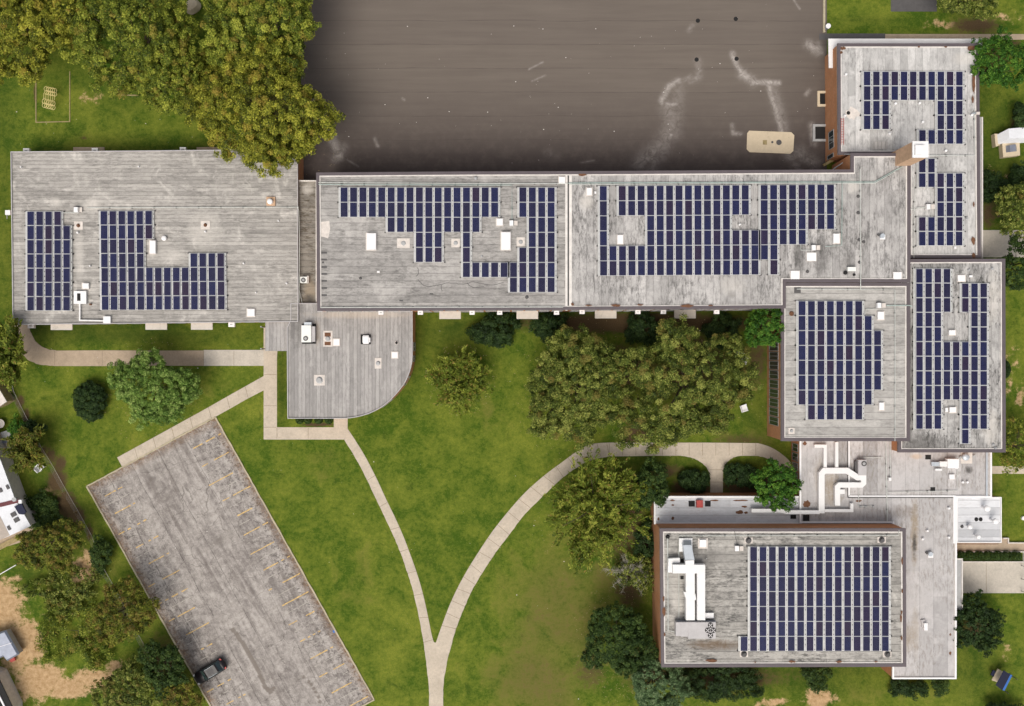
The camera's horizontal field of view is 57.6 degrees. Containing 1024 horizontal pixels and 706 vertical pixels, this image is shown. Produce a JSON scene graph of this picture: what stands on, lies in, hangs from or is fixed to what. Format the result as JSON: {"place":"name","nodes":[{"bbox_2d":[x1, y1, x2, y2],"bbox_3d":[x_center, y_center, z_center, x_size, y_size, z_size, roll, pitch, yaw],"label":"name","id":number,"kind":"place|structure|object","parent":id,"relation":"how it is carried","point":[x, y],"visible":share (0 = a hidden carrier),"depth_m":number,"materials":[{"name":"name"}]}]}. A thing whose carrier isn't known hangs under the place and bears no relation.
{"place":"outdoors","nodes":[
{"label":"outdoors","id":0,"kind":"place"},
{"bbox_2d":[0,0,1023,705],"bbox_3d":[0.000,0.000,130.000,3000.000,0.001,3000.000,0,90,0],"label":"ground","id":1,"kind":"structure","parent":0,"point":[454,488],"depth_m":130.00,"materials":[{"name":"green plant"}]},
{"bbox_2d":[0,383,14,407],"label":"garden shed","id":2,"kind":"structure","parent":1,"relation":"on","point":[6,397],"depth_m":128.60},
{"bbox_2d":[0,666,22,705],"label":"shed","id":3,"kind":"structure","parent":1,"relation":"on","point":[9,695],"depth_m":128.46,"materials":[{"name":"white paint"}]},
{"bbox_2d":[0,629,22,661],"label":"shed","id":4,"kind":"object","parent":1,"relation":"on","point":[10,648],"visible":1,"depth_m":128.10,"materials":[{"name":"grey metal"}]},
{"bbox_2d":[0,315,28,391],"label":"tree","id":5,"kind":"object","parent":1,"relation":"on","point":[12,362],"visible":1,"depth_m":124.03,"materials":[{"name":"green plant"}]},
{"bbox_2d":[6,413,25,437],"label":"garden bush","id":6,"kind":"object","parent":1,"relation":"on","point":[14,427],"visible":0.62,"depth_m":128.22,"materials":[{"name":"green plant"}]},
{"bbox_2d":[0,435,35,539],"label":"house","id":7,"kind":"structure","parent":1,"relation":"on","point":[16,515],"depth_m":126.60,"materials":[{"name":"white"}]},
{"bbox_2d":[0,423,45,475],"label":"garden tree","id":8,"kind":"object","parent":1,"relation":"on","point":[22,455],"visible":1,"depth_m":126.05,"materials":[{"name":"green plant"}]},
{"bbox_2d":[23,419,47,432],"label":"garden bush","id":9,"kind":"object","parent":1,"relation":"on","point":[30,424],"visible":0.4,"depth_m":128.34,"materials":[{"name":"green plant"}]},
{"bbox_2d":[0,0,76,86],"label":"shade tree","id":10,"kind":"object","parent":1,"relation":"on","point":[42,42],"visible":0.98,"depth_m":119.59,"materials":[{"name":"green plant"}]},
{"bbox_2d":[23,488,64,533],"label":"garden bush","id":11,"kind":"object","parent":1,"relation":"on","point":[49,502],"visible":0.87,"depth_m":128.89,"materials":[{"name":"green plant"}]},
{"bbox_2d":[10,517,87,574],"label":"garden tree","id":12,"kind":"object","parent":1,"relation":"on","point":[28,540],"visible":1,"depth_m":125.00,"materials":[{"name":"green plant"}]},
{"bbox_2d":[35,71,69,122],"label":"timber edging","id":13,"kind":"object","parent":1,"relation":"on","point":[36,104],"visible":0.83,"depth_m":129.94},
{"bbox_2d":[11,562,110,620],"bbox_3d":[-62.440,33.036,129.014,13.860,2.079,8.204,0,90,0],"label":"tree","id":14,"kind":"object","parent":1,"relation":"on","point":[84,587],"visible":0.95,"depth_m":128.83,"materials":[{"name":"green plant"}]},
{"bbox_2d":[34,0,89,50],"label":"shade tree","id":15,"kind":"object","parent":1,"relation":"on","point":[70,7],"visible":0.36,"depth_m":120.26,"materials":[{"name":"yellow plant"}]},
{"bbox_2d":[34,595,122,672],"bbox_3d":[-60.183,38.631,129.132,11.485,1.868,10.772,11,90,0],"label":"tree","id":16,"kind":"object","parent":1,"relation":"on","point":[75,645],"visible":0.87,"depth_m":129.00,"materials":[{"name":"green plant"}]},
{"bbox_2d":[71,379,108,422],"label":"topiary bush","id":17,"kind":"object","parent":1,"relation":"on","point":[83,391],"visible":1,"depth_m":128.09,"materials":[{"name":"green plant"}]},
{"bbox_2d":[9,386,175,700],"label":"wire fence","id":18,"kind":"object","parent":1,"relation":"on","point":[74,511],"visible":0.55,"depth_m":129.06,"materials":[{"name":"metal"}]},
{"bbox_2d":[88,534,113,575],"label":"garden bush","id":19,"kind":"object","parent":1,"relation":"on","point":[96,550],"visible":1,"depth_m":128.15,"materials":[{"name":"green plant"}]},
{"bbox_2d":[14,325,203,365],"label":"footpath","id":20,"kind":"structure","parent":1,"relation":"on","point":[37,353],"depth_m":129.97,"materials":[{"name":"beige concrete"}]},
{"bbox_2d":[84,575,160,647],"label":"garden tree","id":21,"kind":"object","parent":1,"relation":"on","point":[106,605],"visible":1,"depth_m":125.12,"materials":[{"name":"green plant"}]},
{"bbox_2d":[90,653,163,705],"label":"garden tree","id":22,"kind":"object","parent":1,"relation":"on","point":[123,675],"visible":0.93,"depth_m":126.08,"materials":[{"name":"green plant"}]},
{"bbox_2d":[58,0,199,99],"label":"shade tree","id":23,"kind":"object","parent":1,"relation":"on","point":[115,14],"visible":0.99,"depth_m":119.12,"materials":[{"name":"green plant"}]},
{"bbox_2d":[106,347,202,430],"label":"lawn tree","id":24,"kind":"object","parent":1,"relation":"on","point":[134,396],"visible":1,"depth_m":123.90,"materials":[{"name":"green plant"}]},
{"bbox_2d":[136,638,188,699],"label":"garden tree","id":25,"kind":"object","parent":1,"relation":"on","point":[170,651],"visible":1,"depth_m":125.82,"materials":[{"name":"green plant"}]},
{"bbox_2d":[126,31,206,115],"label":"shade tree","id":26,"kind":"object","parent":1,"relation":"on","point":[167,104],"visible":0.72,"depth_m":121.83,"materials":[{"name":"green plant"}]},
{"bbox_2d":[161,675,205,705],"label":"garden tree","id":27,"kind":"object","parent":1,"relation":"on","point":[187,693],"visible":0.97,"depth_m":126.68,"materials":[{"name":"green plant"}]},
{"bbox_2d":[117,376,263,465],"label":"footpath","id":28,"kind":"structure","parent":1,"relation":"on","point":[233,400],"depth_m":129.97,"materials":[{"name":"concrete"}]},
{"bbox_2d":[186,0,200,14],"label":"boulder","id":29,"kind":"object","parent":1,"relation":"on","point":[193,6],"visible":0.84,"depth_m":128.81,"materials":[{"name":"grey stone"}]},
{"bbox_2d":[181,50,229,110],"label":"shade tree","id":30,"kind":"object","parent":1,"relation":"on","point":[209,69],"visible":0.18,"depth_m":123.16,"materials":[{"name":"green plant"}]},
{"bbox_2d":[88,418,372,705],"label":"car park","id":31,"kind":"structure","parent":1,"relation":"on","point":[250,634],"depth_m":129.98,"materials":[{"name":"asphalt"}]},
{"bbox_2d":[193,657,226,683],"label":"parked car","id":32,"kind":"object","parent":31,"relation":"on","point":[217,666],"visible":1,"depth_m":128.91,"materials":[{"name":"black paint"}]},
{"bbox_2d":[86,417,374,705],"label":"kerb","id":33,"kind":"structure","parent":31,"relation":"on","point":[160,617],"depth_m":129.88,"materials":[{"name":"concrete"}]},
{"bbox_2d":[105,433,367,705],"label":"stall marking","id":34,"kind":"object","parent":31,"relation":"on","point":[252,553],"visible":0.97,"depth_m":129.98,"materials":[{"name":"yellow paint"}]},
{"bbox_2d":[204,350,263,365],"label":"footpath","id":35,"kind":"structure","parent":1,"relation":"on","point":[233,357],"depth_m":129.97,"materials":[{"name":"concrete"}]},
{"bbox_2d":[198,0,321,85],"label":"shade tree","id":36,"kind":"object","parent":1,"relation":"on","point":[296,15],"visible":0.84,"depth_m":118.61,"materials":[{"name":"green plant"}]},
{"bbox_2d":[181,34,345,178],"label":"shade tree","id":37,"kind":"object","parent":1,"relation":"on","point":[280,83],"visible":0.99,"depth_m":117.96,"materials":[{"name":"green plant"}]},
{"bbox_2d":[253,120,312,164],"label":"shade tree","id":38,"kind":"object","parent":1,"relation":"on","point":[266,151],"visible":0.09,"depth_m":122.77,"materials":[{"name":"green plant"}]},
{"bbox_2d":[264,328,347,439],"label":"footpath","id":39,"kind":"structure","parent":1,"relation":"on","point":[273,431],"depth_m":129.97,"materials":[{"name":"concrete"}]},
{"bbox_2d":[105,68,765,701],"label":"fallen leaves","id":40,"kind":"object","parent":1,"relation":"on","point":[479,410],"visible":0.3,"depth_m":129.95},
{"bbox_2d":[422,344,493,418],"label":"feathery tree","id":41,"kind":"object","parent":1,"relation":"on","point":[456,390],"visible":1,"depth_m":126.08,"materials":[{"name":"green plant"}]},
{"bbox_2d":[465,312,521,348],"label":"shrub","id":42,"kind":"object","parent":1,"relation":"on","point":[478,331],"visible":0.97,"depth_m":127.75,"materials":[{"name":"green plant"}]},
{"bbox_2d":[10,39,1005,678],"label":"school building","id":43,"kind":"structure","parent":1,"relation":"on","point":[274,239],"depth_m":124.80,"materials":[{"name":"concrete"}]},
{"bbox_2d":[24,211,73,310],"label":"solar array","id":44,"kind":"object","parent":43,"relation":"on","point":[48,253],"visible":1,"depth_m":125.82,"materials":[{"name":"glass"}]},
{"bbox_2d":[74,291,86,303],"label":"intake hood","id":45,"kind":"object","parent":43,"relation":"on","point":[80,297],"visible":1,"depth_m":125.70,"materials":[{"name":"grey metal"}]},
{"bbox_2d":[98,210,227,310],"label":"solar array","id":46,"kind":"object","parent":43,"relation":"on","point":[124,235],"visible":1,"depth_m":125.82,"materials":[{"name":"glass"}]},
{"bbox_2d":[301,322,315,343],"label":"rooftop unit","id":47,"kind":"object","parent":43,"relation":"on","point":[308,332],"visible":1,"depth_m":125.22,"materials":[{"name":"grey metal"}]},
{"bbox_2d":[337,187,510,277],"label":"solar array","id":48,"kind":"object","parent":43,"relation":"on","point":[420,213],"visible":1,"depth_m":122.21,"materials":[{"name":"glass"}]},
{"bbox_2d":[507,187,557,292],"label":"solar array","id":49,"kind":"object","parent":43,"relation":"on","point":[537,207],"visible":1,"depth_m":122.21,"materials":[{"name":"glass"}]},
{"bbox_2d":[596,184,761,276],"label":"solar array","id":50,"kind":"object","parent":43,"relation":"on","point":[718,243],"visible":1,"depth_m":122.22,"materials":[{"name":"glass"}]},
{"bbox_2d":[667,538,706,619],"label":"duct assembly","id":51,"kind":"object","parent":43,"relation":"on","point":[689,567],"visible":1,"depth_m":120.81,"materials":[{"name":"white paint"}]},
{"bbox_2d":[674,620,715,638],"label":"rooftop air handler","id":52,"kind":"object","parent":43,"relation":"on","point":[697,629],"visible":1,"depth_m":121.00,"materials":[{"name":"white metal"}]},
{"bbox_2d":[751,508,819,513],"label":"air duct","id":53,"kind":"object","parent":43,"relation":"on","point":[786,512],"visible":0.93,"depth_m":125.20,"materials":[{"name":"metal"}]},
{"bbox_2d":[757,184,836,274],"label":"solar array","id":54,"kind":"object","parent":43,"relation":"on","point":[778,225],"visible":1,"depth_m":122.22,"materials":[{"name":"glass"}]},
{"bbox_2d":[737,546,891,651],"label":"solar array","id":55,"kind":"object","parent":43,"relation":"on","point":[781,626],"visible":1,"depth_m":121.92,"materials":[{"name":"glass"}]},
{"bbox_2d":[814,444,826,467],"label":"air duct","id":56,"kind":"object","parent":43,"relation":"on","point":[824,446],"visible":1,"depth_m":125.30,"materials":[{"name":"metal"}]},
{"bbox_2d":[795,300,883,419],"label":"solar array","id":57,"kind":"object","parent":43,"relation":"on","point":[835,382],"visible":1,"depth_m":122.62,"materials":[{"name":"glass"}]},
{"bbox_2d":[817,467,865,512],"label":"air duct","id":58,"kind":"object","parent":43,"relation":"on","point":[837,486],"visible":1,"depth_m":125.15,"materials":[{"name":"metal"}]},
{"bbox_2d":[854,459,866,474],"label":"condenser unit","id":59,"kind":"object","parent":43,"relation":"on","point":[860,466],"visible":1,"depth_m":125.00,"materials":[{"name":"grey metal"}]},
{"bbox_2d":[860,71,965,144],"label":"solar array","id":60,"kind":"object","parent":43,"relation":"on","point":[890,86],"visible":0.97,"depth_m":124.42,"materials":[{"name":"glass"}]},
{"bbox_2d":[915,158,965,246],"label":"solar array","id":61,"kind":"object","parent":43,"relation":"on","point":[944,225],"visible":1,"depth_m":124.42,"materials":[{"name":"glass"}]},
{"bbox_2d":[931,458,958,467],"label":"rooftop unit","id":62,"kind":"object","parent":43,"relation":"on","point":[950,463],"visible":1,"depth_m":125.06,"materials":[{"name":"grey metal"}]},
{"bbox_2d":[912,268,989,443],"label":"solar array","id":63,"kind":"object","parent":43,"relation":"on","point":[951,364],"visible":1,"depth_m":123.42,"materials":[{"name":"glass"}]},
{"bbox_2d":[961,452,971,463],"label":"round vent","id":64,"kind":"object","parent":43,"relation":"on","point":[966,458],"visible":1,"depth_m":125.90,"materials":[{"name":"metal"}]},
{"bbox_2d":[528,312,568,343],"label":"shrub","id":65,"kind":"object","parent":1,"relation":"on","point":[544,323],"visible":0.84,"depth_m":127.73,"materials":[{"name":"green plant"}]},
{"bbox_2d":[301,0,826,179],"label":"asphalt yard","id":66,"kind":"structure","parent":1,"relation":"on","point":[622,67],"depth_m":129.99,"materials":[{"name":"asphalt"}]},
{"bbox_2d":[747,131,793,153],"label":"concrete pad","id":67,"kind":"object","parent":66,"relation":"on","point":[769,142],"visible":1,"depth_m":129.90,"materials":[{"name":"concrete"}]},
{"bbox_2d":[812,124,825,141],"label":"light well","id":68,"kind":"object","parent":66,"relation":"on","point":[818,132],"visible":0.66,"depth_m":129.97,"materials":[{"name":"concrete"}]},
{"bbox_2d":[817,91,825,106],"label":"light well","id":69,"kind":"object","parent":66,"relation":"on","point":[820,98],"visible":0.66,"depth_m":129.80,"materials":[{"name":"beige concrete"}]},
{"bbox_2d":[344,429,790,705],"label":"footpath","id":70,"kind":"structure","parent":1,"relation":"on","point":[716,457],"depth_m":129.97,"materials":[{"name":"concrete"}]},
{"bbox_2d":[54,351,742,642],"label":"path joint","id":71,"kind":"object","parent":70,"relation":"on","point":[385,503],"visible":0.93,"depth_m":129.97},
{"bbox_2d":[524,323,638,451],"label":"lawn tree","id":72,"kind":"object","parent":1,"relation":"on","point":[547,377],"visible":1,"depth_m":122.30,"materials":[{"name":"green plant"}]},
{"bbox_2d":[542,444,658,575],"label":"feathery tree","id":73,"kind":"object","parent":1,"relation":"on","point":[611,487],"visible":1,"depth_m":124.42,"materials":[{"name":"green plant"}]},
{"bbox_2d":[580,600,658,679],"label":"tree","id":74,"kind":"object","parent":1,"relation":"on","point":[623,658],"visible":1,"depth_m":124.04,"materials":[{"name":"green plant"}]},
{"bbox_2d":[603,553,654,595],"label":"pale shrub","id":75,"kind":"object","parent":1,"relation":"on","point":[626,569],"visible":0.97,"depth_m":127.81,"materials":[{"name":"green plant"}]},
{"bbox_2d":[624,311,660,346],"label":"shrub","id":76,"kind":"object","parent":1,"relation":"on","point":[636,332],"visible":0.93,"depth_m":127.70,"materials":[{"name":"green plant"}]},
{"bbox_2d":[632,517,653,560],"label":"shrub","id":77,"kind":"object","parent":1,"relation":"on","point":[648,552],"visible":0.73,"depth_m":128.19,"materials":[{"name":"green plant"}]},
{"bbox_2d":[634,455,669,513],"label":"evergreen tree","id":78,"kind":"object","parent":1,"relation":"on","point":[657,498],"visible":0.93,"depth_m":124.94,"materials":[{"name":"green plant"}]},
{"bbox_2d":[630,652,694,705],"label":"tree","id":79,"kind":"object","parent":1,"relation":"on","point":[648,696],"visible":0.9,"depth_m":123.99,"materials":[{"name":"green plant"}]},
{"bbox_2d":[611,312,762,454],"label":"lawn tree","id":80,"kind":"object","parent":1,"relation":"on","point":[658,387],"visible":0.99,"depth_m":121.47,"materials":[{"name":"green plant"}]},
{"bbox_2d":[677,468,710,493],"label":"hedge","id":81,"kind":"object","parent":1,"relation":"on","point":[685,481],"visible":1,"depth_m":128.52,"materials":[{"name":"green plant"}]},
{"bbox_2d":[663,667,764,702],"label":"shrub","id":82,"kind":"object","parent":1,"relation":"on","point":[746,679],"visible":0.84,"depth_m":127.82,"materials":[{"name":"green plant"}]},
{"bbox_2d":[700,310,742,352],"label":"shrub","id":83,"kind":"object","parent":1,"relation":"on","point":[716,326],"visible":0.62,"depth_m":127.54,"materials":[{"name":"green plant"}]},
{"bbox_2d":[722,462,759,489],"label":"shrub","id":84,"kind":"object","parent":1,"relation":"on","point":[742,476],"visible":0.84,"depth_m":128.73,"materials":[{"name":"green plant"}]},
{"bbox_2d":[743,309,785,347],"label":"corner tree","id":85,"kind":"object","parent":1,"relation":"on","point":[769,338],"visible":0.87,"depth_m":123.15,"materials":[{"name":"green plant"}]},
{"bbox_2d":[749,457,803,511],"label":"corner tree","id":86,"kind":"object","parent":1,"relation":"on","point":[782,489],"visible":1,"depth_m":124.22,"materials":[{"name":"green plant"}]},
{"bbox_2d":[799,667,832,693],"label":"shrub","id":87,"kind":"object","parent":1,"relation":"on","point":[811,677],"visible":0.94,"depth_m":128.34,"materials":[{"name":"green plant"}]},
{"bbox_2d":[819,34,884,39],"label":"footpath","id":88,"kind":"structure","parent":1,"relation":"on","point":[849,36],"depth_m":129.98,"materials":[{"name":"concrete"}]},
{"bbox_2d":[887,678,913,697],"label":"shrub","id":89,"kind":"object","parent":1,"relation":"on","point":[904,688],"visible":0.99,"depth_m":128.46,"materials":[{"name":"green plant"}]},
{"bbox_2d":[891,0,936,11],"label":"pad","id":90,"kind":"object","parent":1,"relation":"on","point":[913,5],"visible":0.86,"depth_m":129.98,"materials":[{"name":"concrete"}]},
{"bbox_2d":[908,679,929,701],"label":"shrub","id":91,"kind":"object","parent":1,"relation":"on","point":[920,687],"visible":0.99,"depth_m":128.48,"materials":[{"name":"green plant"}]},
{"bbox_2d":[930,679,949,697],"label":"shrub","id":92,"kind":"object","parent":1,"relation":"on","point":[940,686],"visible":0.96,"depth_m":128.26,"materials":[{"name":"green plant"}]},
{"bbox_2d":[885,34,1023,39],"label":"footpath","id":93,"kind":"structure","parent":1,"relation":"on","point":[944,36],"depth_m":129.97,"materials":[{"name":"beige concrete"}]},
{"bbox_2d":[936,0,999,20],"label":"leafy tree","id":94,"kind":"object","parent":1,"relation":"on","point":[958,7],"visible":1,"depth_m":124.59,"materials":[{"name":"green plant"}]},
{"bbox_2d":[951,589,1006,657],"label":"tree","id":95,"kind":"object","parent":1,"relation":"on","point":[984,637],"visible":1,"depth_m":125.75,"materials":[{"name":"green plant"}]},
{"bbox_2d":[968,25,1023,91],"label":"leafy tree","id":96,"kind":"object","parent":1,"relation":"on","point":[1004,44],"visible":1,"depth_m":123.53,"materials":[{"name":"green plant"}]},
{"bbox_2d":[983,169,1009,204],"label":"shrub","id":97,"kind":"object","parent":1,"relation":"on","point":[993,182],"visible":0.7,"depth_m":127.78,"materials":[{"name":"green plant"}]},
{"bbox_2d":[983,230,1023,256],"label":"footpath","id":98,"kind":"structure","parent":1,"relation":"on","point":[995,243],"depth_m":129.97,"materials":[{"name":"concrete"}]},
{"bbox_2d":[991,127,1023,158],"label":"house","id":99,"kind":"structure","parent":1,"relation":"on","point":[1008,141],"depth_m":128.78,"materials":[{"name":"beige concrete"}]},
{"bbox_2d":[992,466,1023,473],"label":"footpath","id":100,"kind":"structure","parent":1,"relation":"on","point":[997,469],"depth_m":129.97,"materials":[{"name":"concrete"}]},
{"bbox_2d":[994,181,1023,238],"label":"leafy tree","id":101,"kind":"object","parent":1,"relation":"on","point":[1005,211],"visible":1,"depth_m":124.43,"materials":[{"name":"green plant"}]},
{"bbox_2d":[997,235,1023,290],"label":"leafy tree","id":102,"kind":"object","parent":1,"relation":"on","point":[1014,242],"visible":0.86,"depth_m":124.73,"materials":[{"name":"green plant"}]},
{"bbox_2d":[998,414,1023,475],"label":"leafy tree","id":103,"kind":"object","parent":1,"relation":"on","point":[1004,460],"visible":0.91,"depth_m":125.89,"materials":[{"name":"green plant"}]},
{"bbox_2d":[1007,160,1023,188],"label":"shrub","id":104,"kind":"object","parent":1,"relation":"on","point":[1014,175],"visible":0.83,"depth_m":128.10,"materials":[{"name":"green plant"}]},
{"bbox_2d":[1012,101,1023,128],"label":"shrub","id":105,"kind":"object","parent":1,"relation":"on","point":[1018,110],"visible":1,"depth_m":127.69,"materials":[{"name":"green plant"}]},
{"bbox_2d":[957,539,1023,550],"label":"entrance pavement","id":106,"kind":"structure","parent":0,"point":[1004,545],"depth_m":129.96,"materials":[{"name":"beige concrete"}]},
{"bbox_2d":[963,562,1023,592],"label":"entrance pavement","id":107,"kind":"structure","parent":0,"point":[996,577],"depth_m":129.97,"materials":[{"name":"concrete"}]},
{"bbox_2d":[990,669,1017,693],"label":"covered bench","id":108,"kind":"object","parent":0,"point":[1001,678],"visible":1,"depth_m":127.90,"materials":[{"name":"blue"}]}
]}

